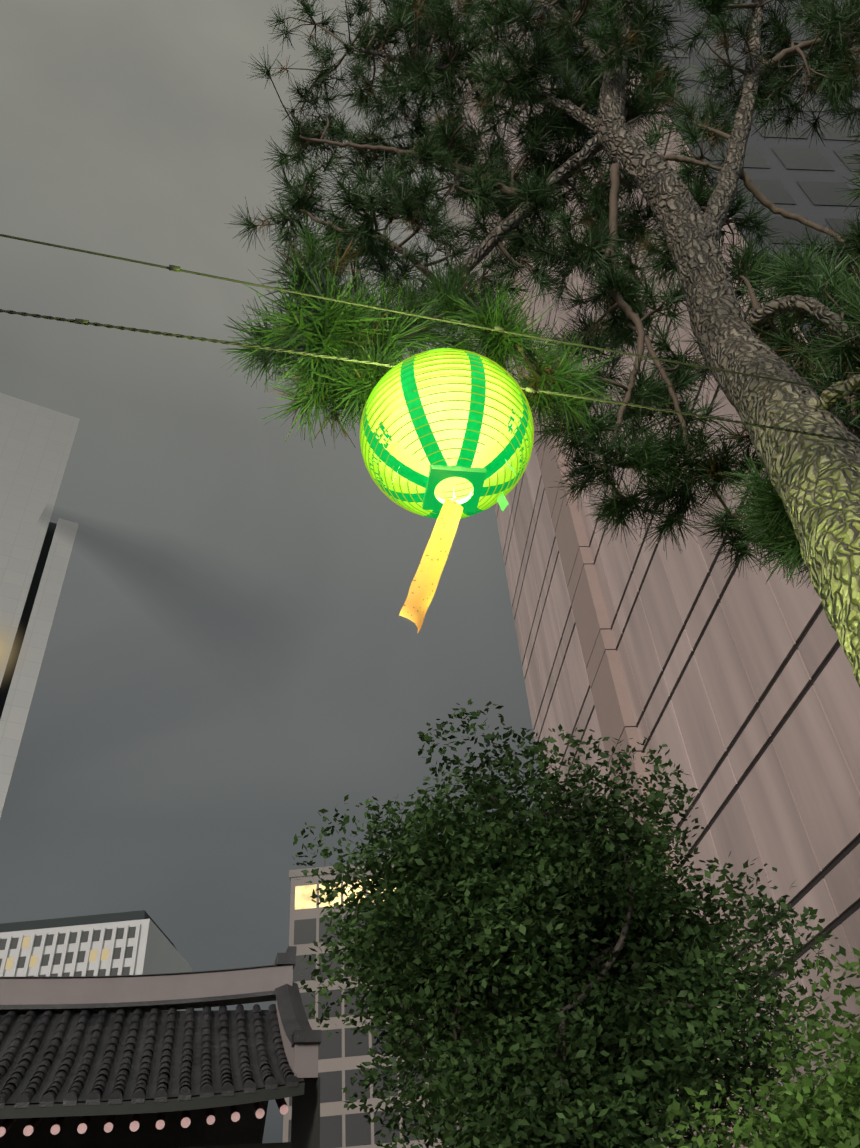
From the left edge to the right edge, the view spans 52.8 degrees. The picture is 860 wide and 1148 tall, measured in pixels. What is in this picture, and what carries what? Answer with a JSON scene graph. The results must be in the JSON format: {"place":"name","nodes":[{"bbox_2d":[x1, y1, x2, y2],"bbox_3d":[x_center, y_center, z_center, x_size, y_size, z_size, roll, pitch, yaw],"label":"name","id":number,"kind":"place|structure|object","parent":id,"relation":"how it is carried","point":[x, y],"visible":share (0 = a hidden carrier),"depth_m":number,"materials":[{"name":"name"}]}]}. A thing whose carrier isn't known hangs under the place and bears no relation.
{"place":"outdoors","nodes":[
{"label":"outdoors","id":0,"kind":"place"},
{"bbox_2d":[0,393,79,816],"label":"white tower","id":1,"kind":"structure","parent":0,"point":[36,443],"depth_m":86.37,"materials":[{"name":"concrete"}]},
{"bbox_2d":[0,640,5,660],"bbox_3d":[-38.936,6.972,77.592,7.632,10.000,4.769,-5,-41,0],"label":"lamp","id":2,"kind":"object","parent":1,"relation":"attached to","point":[2,649],"visible":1,"depth_m":78.05,"materials":[{"name":"beige"}]},
{"bbox_2d":[0,910,191,1010],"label":"office block","id":3,"kind":"structure","parent":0,"point":[129,943],"depth_m":157.93,"materials":[{"name":"concrete"}]},
{"bbox_2d":[0,946,321,1147],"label":"temple hall","id":4,"kind":"structure","parent":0,"point":[128,1061],"depth_m":14.12,"materials":[{"name":"paint"}]},
{"bbox_2d":[0,0,543,1142],"label":"sky","id":5,"kind":"structure","parent":0,"point":[230,657],"materials":[{"name":"grey"}]},
{"bbox_2d":[283,858,461,1147],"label":"slim block","id":6,"kind":"structure","parent":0,"point":[342,1054],"depth_m":83.19,"materials":[{"name":"concrete"}]},
{"bbox_2d":[0,234,859,395],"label":"wire","id":7,"kind":"object","parent":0,"point":[495,327],"visible":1,"depth_m":2.08,"materials":[{"name":"black"}]},
{"bbox_2d":[256,0,859,686],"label":"pine","id":8,"kind":"object","parent":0,"point":[815,480],"depth_m":4.44,"materials":[{"name":"brown plant"}]},
{"bbox_2d":[220,0,859,589],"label":"pine needles","id":9,"kind":"object","parent":8,"relation":"attached to","point":[784,274],"visible":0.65,"depth_m":4.99,"materials":[{"name":"green plant"}]},
{"bbox_2d":[293,699,845,1147],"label":"zelkova","id":10,"kind":"object","parent":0,"point":[537,932],"depth_m":8.59,"materials":[{"name":"green plant"}]},
{"bbox_2d":[436,0,859,1147],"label":"granite tower","id":11,"kind":"structure","parent":0,"point":[738,694],"depth_m":20.79,"materials":[{"name":"pink"}]},
{"bbox_2d":[517,386,859,443],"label":"wire","id":12,"kind":"object","parent":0,"point":[529,389],"visible":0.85,"depth_m":2.00,"materials":[{"name":"black"}]},
{"bbox_2d":[0,309,395,366],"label":"wire","id":13,"kind":"object","parent":12,"relation":"attached to","point":[81,321],"visible":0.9,"depth_m":1.75,"materials":[{"name":"black"}]},
{"bbox_2d":[360,348,533,518],"bbox_3d":[0.033,-0.279,1.734,0.347,0.391,0.347,3,-41,-9],"label":"lantern","id":14,"kind":"object","parent":13,"relation":"hanging from","point":[439,426],"visible":0.92,"depth_m":1.61,"materials":[{"name":"paper"}]},
{"bbox_2d":[399,499,462,633],"bbox_3d":[0.004,-0.018,1.524,0.136,0.290,0.042,2,-41,-9],"label":"lantern tail","id":15,"kind":"object","parent":14,"relation":"attached to","point":[423,586],"visible":1,"depth_m":1.51},
{"bbox_2d":[646,947,859,1147],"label":"shrub","id":16,"kind":"object","parent":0,"point":[837,1124],"depth_m":5.31,"materials":[{"name":"green plant"}]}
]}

